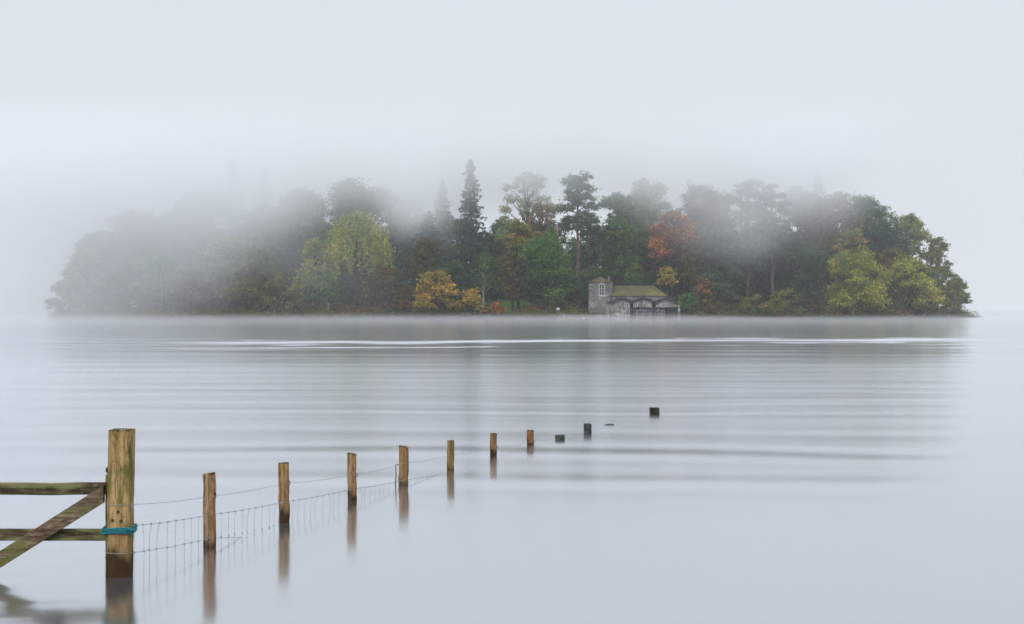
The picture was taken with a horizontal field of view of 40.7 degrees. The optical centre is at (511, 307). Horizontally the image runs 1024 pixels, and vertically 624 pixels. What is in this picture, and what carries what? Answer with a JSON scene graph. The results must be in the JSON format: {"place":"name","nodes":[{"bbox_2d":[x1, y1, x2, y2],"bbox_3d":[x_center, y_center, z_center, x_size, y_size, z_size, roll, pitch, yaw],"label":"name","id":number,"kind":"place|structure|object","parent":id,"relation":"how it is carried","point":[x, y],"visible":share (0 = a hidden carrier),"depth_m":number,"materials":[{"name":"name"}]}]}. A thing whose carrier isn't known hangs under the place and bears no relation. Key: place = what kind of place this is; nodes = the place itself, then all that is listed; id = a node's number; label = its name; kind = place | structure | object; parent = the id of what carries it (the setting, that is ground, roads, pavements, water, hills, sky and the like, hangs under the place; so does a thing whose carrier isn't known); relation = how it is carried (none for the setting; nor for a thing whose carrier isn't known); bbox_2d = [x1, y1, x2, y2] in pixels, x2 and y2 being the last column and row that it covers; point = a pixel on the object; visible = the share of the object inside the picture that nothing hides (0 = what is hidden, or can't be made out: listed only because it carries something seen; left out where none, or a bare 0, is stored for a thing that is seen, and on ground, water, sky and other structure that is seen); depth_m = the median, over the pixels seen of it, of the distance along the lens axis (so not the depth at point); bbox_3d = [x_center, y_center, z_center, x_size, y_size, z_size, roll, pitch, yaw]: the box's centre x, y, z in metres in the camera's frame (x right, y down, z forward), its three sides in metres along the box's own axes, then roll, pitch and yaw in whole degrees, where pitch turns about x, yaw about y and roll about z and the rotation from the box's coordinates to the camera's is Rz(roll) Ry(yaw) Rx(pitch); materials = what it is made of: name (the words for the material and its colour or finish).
{"place":"outdoors","nodes":[
{"label":"outdoors","id":0,"kind":"place"},
{"bbox_2d":[0,309,1023,623],"bbox_3d":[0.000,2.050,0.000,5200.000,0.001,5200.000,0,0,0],"label":"water","id":1,"kind":"structure","parent":0,"point":[812,471],"depth_m":17.80,"materials":[{"name":"grey liquid"}]},
{"bbox_2d":[106,428,134,577],"bbox_3d":[-3.001,1.940,10.554,0.204,2.020,0.176,0,0,0],"label":"gate post","id":2,"kind":"object","parent":1,"relation":"in","point":[121,465],"visible":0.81,"depth_m":10.47,"materials":[{"name":"brown wood"}]},
{"bbox_2d":[0,467,107,575],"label":"gate","id":3,"kind":"structure","parent":2,"relation":"attached to","point":[51,529],"depth_m":10.54,"materials":[{"name":"brown wood"}]},
{"bbox_2d":[101,523,137,538],"bbox_3d":[-2.986,1.706,10.545,0.283,0.089,0.229,0,0,0],"label":"rope","id":4,"kind":"object","parent":2,"relation":"attached to","point":[131,530],"visible":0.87,"depth_m":10.46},
{"bbox_2d":[110,475,434,574],"bbox_3d":[-1.877,1.991,13.905,0.152,0.656,7.282,0,0,18],"label":"wire netting","id":5,"kind":"object","parent":2,"relation":"attached to","point":[191,518],"visible":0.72,"depth_m":11.71,"materials":[{"name":"grey metal"}]},
{"bbox_2d":[106,432,584,505],"bbox_3d":[-1.000,1.755,16.487,0.334,0.554,12.735,0,0,19],"label":"wire strand","id":6,"kind":"object","parent":2,"relation":"attached to","point":[298,482],"visible":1,"depth_m":13.14},
{"bbox_2d":[202,472,215,547],"bbox_3d":[-2.587,2.182,11.829,0.120,1.537,0.106,0,0,0],"label":"fence post","id":7,"kind":"object","parent":1,"relation":"in","point":[209,507],"visible":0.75,"depth_m":11.78,"materials":[{"name":"brown wood"}]},
{"bbox_2d":[278,462,289,522],"bbox_3d":[-2.177,2.216,13.194,0.118,1.468,0.125,0,0,-6],"label":"fence post","id":8,"kind":"object","parent":1,"relation":"in","point":[284,491],"visible":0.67,"depth_m":13.15,"materials":[{"name":"brown wood"}]},
{"bbox_2d":[347,452,357,500],"bbox_3d":[-1.699,2.246,14.675,0.116,1.407,0.108,0,0,-6],"label":"fence post","id":9,"kind":"object","parent":1,"relation":"in","point":[351,479],"visible":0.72,"depth_m":14.62,"materials":[{"name":"brown wood"}]},
{"bbox_2d":[398,445,408,484],"bbox_3d":[-1.253,2.274,16.006,0.122,1.351,0.133,0,0,4],"label":"fence post","id":10,"kind":"object","parent":1,"relation":"in","point":[404,459],"visible":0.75,"depth_m":15.95,"materials":[{"name":"brown wood"}]},
{"bbox_2d":[447,440,453,469],"bbox_3d":[-0.780,2.313,17.423,0.114,1.274,0.115,0,0,3],"label":"fence post","id":11,"kind":"object","parent":1,"relation":"in","point":[450,453],"visible":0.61,"depth_m":17.37,"materials":[{"name":"brown wood"}]},
{"bbox_2d":[490,433,497,454],"bbox_3d":[-0.260,2.349,19.218,0.114,1.203,0.106,0,0,-3],"label":"fence post","id":12,"kind":"object","parent":1,"relation":"in","point":[493,443],"visible":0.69,"depth_m":19.17,"materials":[{"name":"brown wood"}]},
{"bbox_2d":[527,430,534,444],"bbox_3d":[0.280,2.392,20.674,0.115,1.116,0.122,0,0,-6],"label":"fence post","id":13,"kind":"object","parent":1,"relation":"in","point":[530,435],"visible":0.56,"depth_m":20.64,"materials":[{"name":"brown wood"}]},
{"bbox_2d":[555,434,564,439],"bbox_3d":[0.747,2.463,21.431,0.132,0.974,0.130,0,0,-29],"label":"post stump","id":14,"kind":"object","parent":1,"relation":"in","point":[559,437],"visible":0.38,"depth_m":21.38,"materials":[{"name":"green wood"}]},
{"bbox_2d":[584,423,591,433],"bbox_3d":[1.236,2.422,22.525,0.127,1.057,0.123,0,0,-5],"label":"post stump","id":15,"kind":"object","parent":1,"relation":"in","point":[587,428],"visible":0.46,"depth_m":22.47,"materials":[{"name":"grey wood"}]},
{"bbox_2d":[649,407,659,414],"bbox_3d":[2.733,2.435,26.489,0.179,1.030,0.185,0,0,-5],"label":"post stump","id":16,"kind":"object","parent":1,"relation":"in","point":[653,410],"visible":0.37,"depth_m":26.41,"materials":[{"name":"brown wood"}]},
{"bbox_2d":[0,0,1023,308],"label":"sky","id":17,"kind":"structure","parent":0,"point":[107,106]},
{"bbox_2d":[56,297,977,318],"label":"island","id":18,"kind":"structure","parent":0,"point":[506,303],"depth_m":266.62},
{"bbox_2d":[44,281,84,313],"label":"willow bush","id":19,"kind":"object","parent":18,"relation":"on","point":[64,294],"visible":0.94,"depth_m":287.58,"materials":[{"name":"grey plant"}]},
{"bbox_2d":[53,246,102,308],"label":"broadleaf tree","id":20,"kind":"object","parent":18,"relation":"on","point":[72,282],"visible":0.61,"depth_m":288.85,"materials":[{"name":"grey plant"}]},
{"bbox_2d":[68,230,122,274],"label":"broadleaf tree","id":21,"kind":"object","parent":18,"relation":"on","point":[93,240],"visible":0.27,"depth_m":297.57,"materials":[{"name":"grey plant"}]},
{"bbox_2d":[92,262,150,310],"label":"broadleaf tree","id":22,"kind":"object","parent":18,"relation":"on","point":[130,273],"visible":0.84,"depth_m":278.58,"materials":[{"name":"green plant"}]},
{"bbox_2d":[97,205,182,300],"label":"broadleaf tree","id":23,"kind":"object","parent":18,"relation":"on","point":[133,244],"visible":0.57,"depth_m":292.10,"materials":[{"name":"green plant"}]},
{"bbox_2d":[138,254,193,308],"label":"broadleaf tree","id":24,"kind":"object","parent":18,"relation":"on","point":[152,281],"visible":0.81,"depth_m":275.42,"materials":[{"name":"grey plant"}]},
{"bbox_2d":[146,189,233,296],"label":"broadleaf tree","id":25,"kind":"object","parent":18,"relation":"on","point":[190,213],"visible":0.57,"depth_m":295.45,"materials":[{"name":"green plant"}]},
{"bbox_2d":[165,270,224,310],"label":"broadleaf tree","id":26,"kind":"object","parent":18,"relation":"on","point":[183,287],"visible":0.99,"depth_m":272.13,"materials":[{"name":"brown plant"}]},
{"bbox_2d":[192,232,260,306],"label":"broadleaf tree","id":27,"kind":"object","parent":18,"relation":"on","point":[228,249],"visible":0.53,"depth_m":276.89,"materials":[{"name":"green plant"}]},
{"bbox_2d":[216,160,250,245],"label":"conifer tree","id":28,"kind":"object","parent":18,"relation":"on","point":[233,214],"visible":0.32,"depth_m":307.81,"materials":[{"name":"grey plant"}]},
{"bbox_2d":[223,245,287,307],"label":"broadleaf tree","id":29,"kind":"object","parent":18,"relation":"on","point":[255,259],"visible":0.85,"depth_m":268.96,"materials":[{"name":"green plant"}]},
{"bbox_2d":[252,167,274,212],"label":"conifer tree","id":30,"kind":"object","parent":18,"relation":"on","point":[263,184],"visible":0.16,"depth_m":308.30,"materials":[{"name":"grey plant"}]},
{"bbox_2d":[231,203,302,298],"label":"broadleaf tree","id":31,"kind":"object","parent":18,"relation":"on","point":[255,219],"visible":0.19,"depth_m":290.18,"materials":[{"name":"grey plant"}]},
{"bbox_2d":[247,275,306,313],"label":"round bush","id":32,"kind":"object","parent":18,"relation":"on","point":[291,294],"visible":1,"depth_m":264.14,"materials":[{"name":"green plant"}]},
{"bbox_2d":[259,185,333,300],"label":"broadleaf tree","id":33,"kind":"object","parent":18,"relation":"on","point":[304,207],"visible":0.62,"depth_m":284.73,"materials":[{"name":"green plant"}]},
{"bbox_2d":[289,233,334,306],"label":"broadleaf tree","id":34,"kind":"object","parent":18,"relation":"on","point":[311,269],"visible":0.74,"depth_m":268.12,"materials":[{"name":"green plant"}]},
{"bbox_2d":[307,269,347,312],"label":"birch tree","id":35,"kind":"object","parent":18,"relation":"on","point":[330,298],"visible":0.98,"depth_m":263.03,"materials":[{"name":"green plant"}]},
{"bbox_2d":[316,208,396,308],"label":"weeping tree","id":36,"kind":"object","parent":18,"relation":"on","point":[345,236],"visible":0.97,"depth_m":264.80,"materials":[{"name":"green plant"}]},
{"bbox_2d":[310,174,411,299],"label":"broadleaf tree","id":37,"kind":"object","parent":18,"relation":"on","point":[348,191],"visible":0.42,"depth_m":280.63,"materials":[{"name":"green plant"}]},
{"bbox_2d":[360,263,414,312],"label":"round bush","id":38,"kind":"object","parent":18,"relation":"on","point":[381,283],"visible":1,"depth_m":259.95,"materials":[{"name":"brown plant"}]},
{"bbox_2d":[378,185,434,266],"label":"broadleaf tree","id":39,"kind":"object","parent":18,"relation":"on","point":[409,204],"visible":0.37,"depth_m":304.08,"materials":[{"name":"grey plant"}]},
{"bbox_2d":[408,237,437,279],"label":"broadleaf tree","id":40,"kind":"object","parent":18,"relation":"on","point":[423,255],"visible":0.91,"depth_m":263.94,"materials":[{"name":"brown plant"}]},
{"bbox_2d":[400,211,457,303],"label":"conifer tree","id":41,"kind":"object","parent":18,"relation":"on","point":[433,232],"visible":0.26,"depth_m":273.07,"materials":[{"name":"green plant"}]},
{"bbox_2d":[410,270,464,314],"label":"golden bush","id":42,"kind":"object","parent":18,"relation":"on","point":[426,284],"visible":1,"depth_m":257.64,"materials":[{"name":"yellow plant"}]},
{"bbox_2d":[428,179,460,252],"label":"conifer tree","id":43,"kind":"object","parent":18,"relation":"on","point":[446,213],"visible":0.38,"depth_m":290.66,"materials":[{"name":"grey plant"}]},
{"bbox_2d":[431,259,474,303],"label":"broadleaf tree","id":44,"kind":"object","parent":18,"relation":"on","point":[453,268],"visible":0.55,"depth_m":264.05,"materials":[{"name":"green plant"}]},
{"bbox_2d":[459,287,484,313],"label":"orange bush","id":45,"kind":"object","parent":18,"relation":"on","point":[473,298],"visible":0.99,"depth_m":257.71,"materials":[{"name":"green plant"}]},
{"bbox_2d":[450,157,495,301],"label":"spire tree","id":46,"kind":"object","parent":18,"relation":"on","point":[469,208],"visible":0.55,"depth_m":274.42,"materials":[{"name":"green plant"}]},
{"bbox_2d":[469,250,499,309],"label":"birch tree","id":47,"kind":"object","parent":18,"relation":"on","point":[485,265],"visible":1,"depth_m":261.64,"materials":[{"name":"green plant"}]},
{"bbox_2d":[484,302,506,314],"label":"orange bush","id":48,"kind":"object","parent":18,"relation":"on","point":[496,305],"visible":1,"depth_m":257.57,"materials":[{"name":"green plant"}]},
{"bbox_2d":[489,218,509,261],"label":"broadleaf tree","id":49,"kind":"object","parent":18,"relation":"on","point":[499,222],"visible":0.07,"depth_m":292.38,"materials":[{"name":"green plant"}]},
{"bbox_2d":[75,218,941,312],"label":"woodland","id":50,"kind":"object","parent":18,"relation":"on","point":[399,236],"visible":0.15,"depth_m":285.51,"materials":[{"name":"green plant"}]},
{"bbox_2d":[46,312,973,318],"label":"rocks","id":51,"kind":"object","parent":18,"relation":"on","point":[528,315],"visible":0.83,"depth_m":261.80,"materials":[{"name":"grey stone"}]},
{"bbox_2d":[493,252,529,310],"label":"broadleaf tree","id":52,"kind":"object","parent":18,"relation":"on","point":[511,273],"visible":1,"depth_m":261.02,"materials":[{"name":"brown plant"}]},
{"bbox_2d":[48,295,979,317],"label":"undergrowth","id":53,"kind":"object","parent":18,"relation":"on","point":[323,310],"visible":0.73,"depth_m":266.85,"materials":[{"name":"green plant"}]},
{"bbox_2d":[500,218,535,308],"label":"broadleaf tree","id":54,"kind":"object","parent":18,"relation":"on","point":[516,234],"visible":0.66,"depth_m":264.15,"materials":[{"name":"green plant"}]},
{"bbox_2d":[492,170,556,285],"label":"ash tree","id":55,"kind":"object","parent":18,"relation":"on","point":[537,181],"visible":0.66,"depth_m":282.21,"materials":[{"name":"green plant"}]},
{"bbox_2d":[525,204,564,302],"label":"broadleaf tree","id":56,"kind":"object","parent":18,"relation":"on","point":[545,214],"visible":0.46,"depth_m":274.75,"materials":[{"name":"green plant"}]},
{"bbox_2d":[509,230,582,309],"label":"broadleaf tree","id":57,"kind":"object","parent":18,"relation":"on","point":[543,254],"visible":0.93,"depth_m":259.99,"materials":[{"name":"green plant"}]},
{"bbox_2d":[543,225,561,304],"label":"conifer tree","id":58,"kind":"object","parent":18,"relation":"on","point":[552,228],"visible":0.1,"depth_m":268.84,"materials":[{"name":"green plant"}]},
{"bbox_2d":[548,169,607,308],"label":"scots pine","id":59,"kind":"object","parent":18,"relation":"on","point":[579,185],"visible":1,"depth_m":265.64,"materials":[{"name":"green plant"}]},
{"bbox_2d":[558,315,609,318],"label":"quay wall","id":60,"kind":"structure","parent":18,"relation":"on","point":[585,316],"depth_m":256.40,"materials":[{"name":"stone"}]},
{"bbox_2d":[573,265,600,307],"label":"broadleaf tree","id":61,"kind":"object","parent":18,"relation":"on","point":[590,273],"visible":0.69,"depth_m":262.99,"materials":[{"name":"green plant"}]},
{"bbox_2d":[571,212,612,279],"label":"broadleaf tree","id":62,"kind":"object","parent":18,"relation":"on","point":[592,255],"visible":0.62,"depth_m":276.70,"materials":[{"name":"green plant"}]},
{"bbox_2d":[595,215,641,284],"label":"broadleaf tree","id":63,"kind":"object","parent":18,"relation":"on","point":[622,245],"visible":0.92,"depth_m":271.44,"materials":[{"name":"green plant"}]},
{"bbox_2d":[597,191,648,283],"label":"broadleaf tree","id":64,"kind":"object","parent":18,"relation":"on","point":[621,206],"visible":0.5,"depth_m":282.69,"materials":[{"name":"green plant"}]},
{"bbox_2d":[587,276,679,318],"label":"boathouse","id":65,"kind":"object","parent":18,"relation":"on","point":[606,296],"visible":0.76,"depth_m":259.84,"materials":[{"name":"stone"}]},
{"bbox_2d":[624,253,643,284],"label":"yew tree","id":66,"kind":"object","parent":18,"relation":"on","point":[632,274],"visible":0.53,"depth_m":268.87,"materials":[{"name":"green plant"}]},
{"bbox_2d":[621,225,670,295],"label":"broadleaf tree","id":67,"kind":"object","parent":18,"relation":"on","point":[650,273],"visible":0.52,"depth_m":279.31,"materials":[{"name":"green plant"}]},
{"bbox_2d":[627,176,675,260],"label":"broadleaf tree","id":68,"kind":"object","parent":18,"relation":"on","point":[645,194],"visible":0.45,"depth_m":290.60,"materials":[{"name":"grey plant"}]},
{"bbox_2d":[653,266,679,296],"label":"broadleaf tree","id":69,"kind":"object","parent":18,"relation":"on","point":[665,275],"visible":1,"depth_m":267.69,"materials":[{"name":"yellow plant"}]},
{"bbox_2d":[644,209,700,298],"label":"maple tree","id":70,"kind":"object","parent":18,"relation":"on","point":[666,242],"visible":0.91,"depth_m":272.35,"materials":[{"name":"orange plant"}]},
{"bbox_2d":[654,245,695,300],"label":"broadleaf tree","id":71,"kind":"object","parent":18,"relation":"on","point":[680,284],"visible":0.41,"depth_m":275.49,"materials":[{"name":"green plant"}]},
{"bbox_2d":[677,293,699,312],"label":"round bush","id":72,"kind":"object","parent":18,"relation":"on","point":[686,301],"visible":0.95,"depth_m":261.69,"materials":[{"name":"green plant"}]},
{"bbox_2d":[677,236,711,303],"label":"broadleaf tree","id":73,"kind":"object","parent":18,"relation":"on","point":[696,250],"visible":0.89,"depth_m":268.12,"materials":[{"name":"green plant"}]},
{"bbox_2d":[692,276,715,310],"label":"orange bush","id":74,"kind":"object","parent":18,"relation":"on","point":[703,283],"visible":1,"depth_m":263.83,"materials":[{"name":"orange plant"}]},
{"bbox_2d":[671,178,738,298],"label":"broadleaf tree","id":75,"kind":"object","parent":18,"relation":"on","point":[697,212],"visible":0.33,"depth_m":285.99,"materials":[{"name":"green plant"}]},
{"bbox_2d":[694,298,723,313],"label":"round bush","id":76,"kind":"object","parent":18,"relation":"on","point":[711,306],"visible":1,"depth_m":261.91,"materials":[{"name":"brown plant"}]},
{"bbox_2d":[690,228,745,307],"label":"scots pine","id":77,"kind":"object","parent":18,"relation":"on","point":[718,239],"visible":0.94,"depth_m":266.77,"materials":[{"name":"green plant"}]},
{"bbox_2d":[715,177,774,303],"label":"scots pine","id":78,"kind":"object","parent":18,"relation":"on","point":[748,261],"visible":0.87,"depth_m":277.18,"materials":[{"name":"green plant"}]},
{"bbox_2d":[739,294,780,313],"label":"round bush","id":79,"kind":"object","parent":18,"relation":"on","point":[771,307],"visible":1,"depth_m":263.02,"materials":[{"name":"green plant"}]},
{"bbox_2d":[734,225,794,301],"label":"broadleaf tree","id":80,"kind":"object","parent":18,"relation":"on","point":[743,231],"visible":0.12,"depth_m":289.83,"materials":[{"name":"green plant"}]},
{"bbox_2d":[750,182,799,305],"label":"scots pine","id":81,"kind":"object","parent":18,"relation":"on","point":[767,197],"visible":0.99,"depth_m":274.13,"materials":[{"name":"green plant"}]},
{"bbox_2d":[768,288,808,313],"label":"round bush","id":82,"kind":"object","parent":18,"relation":"on","point":[777,295],"visible":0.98,"depth_m":265.95,"materials":[{"name":"green plant"}]},
{"bbox_2d":[775,185,817,285],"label":"broadleaf tree","id":83,"kind":"object","parent":18,"relation":"on","point":[798,197],"visible":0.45,"depth_m":291.94,"materials":[{"name":"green plant"}]},
{"bbox_2d":[779,240,837,306],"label":"broadleaf tree","id":84,"kind":"object","parent":18,"relation":"on","point":[806,266],"visible":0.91,"depth_m":277.37,"materials":[{"name":"green plant"}]},
{"bbox_2d":[796,296,826,313],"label":"round bush","id":85,"kind":"object","parent":18,"relation":"on","point":[815,305],"visible":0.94,"depth_m":268.59,"materials":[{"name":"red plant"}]},
{"bbox_2d":[807,169,825,219],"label":"conifer tree","id":86,"kind":"object","parent":18,"relation":"on","point":[819,191],"visible":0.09,"depth_m":310.10,"materials":[{"name":"grey plant"}]},
{"bbox_2d":[797,190,870,303],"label":"broadleaf tree","id":87,"kind":"object","parent":18,"relation":"on","point":[824,227],"visible":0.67,"depth_m":285.84,"materials":[{"name":"green plant"}]},
{"bbox_2d":[826,292,857,314],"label":"round bush","id":88,"kind":"object","parent":18,"relation":"on","point":[847,303],"visible":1,"depth_m":269.05,"materials":[{"name":"green plant"}]},
{"bbox_2d":[829,226,869,295],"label":"broadleaf tree","id":89,"kind":"object","parent":18,"relation":"on","point":[839,247],"visible":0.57,"depth_m":280.32,"materials":[{"name":"green plant"}]},
{"bbox_2d":[822,249,897,312],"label":"broadleaf tree","id":90,"kind":"object","parent":18,"relation":"on","point":[853,267],"visible":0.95,"depth_m":271.99,"materials":[{"name":"green plant"}]},
{"bbox_2d":[837,191,902,258],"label":"broadleaf tree","id":91,"kind":"object","parent":18,"relation":"on","point":[866,208],"visible":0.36,"depth_m":291.07,"materials":[{"name":"green plant"}]},
{"bbox_2d":[852,223,914,276],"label":"broadleaf tree","id":92,"kind":"object","parent":18,"relation":"on","point":[890,240],"visible":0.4,"depth_m":285.85,"materials":[{"name":"green plant"}]},
{"bbox_2d":[874,246,907,305],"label":"broadleaf tree","id":93,"kind":"object","parent":18,"relation":"on","point":[884,260],"visible":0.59,"depth_m":280.71,"materials":[{"name":"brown plant"}]},
{"bbox_2d":[889,212,934,260],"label":"broadleaf tree","id":94,"kind":"object","parent":18,"relation":"on","point":[911,225],"visible":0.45,"depth_m":292.25,"materials":[{"name":"green plant"}]},
{"bbox_2d":[885,251,946,313],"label":"broadleaf tree","id":95,"kind":"object","parent":18,"relation":"on","point":[909,271],"visible":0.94,"depth_m":277.20,"materials":[{"name":"green plant"}]},
{"bbox_2d":[895,286,940,316],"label":"round bush","id":96,"kind":"object","parent":18,"relation":"on","point":[934,308],"visible":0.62,"depth_m":278.95,"materials":[{"name":"green plant"}]},
{"bbox_2d":[922,236,959,307],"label":"broadleaf tree","id":97,"kind":"object","parent":18,"relation":"on","point":[933,254],"visible":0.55,"depth_m":291.27,"materials":[{"name":"green plant"}]},
{"bbox_2d":[937,276,972,313],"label":"broadleaf tree","id":98,"kind":"object","parent":18,"relation":"on","point":[957,297],"visible":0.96,"depth_m":286.49,"materials":[{"name":"green plant"}]}
]}

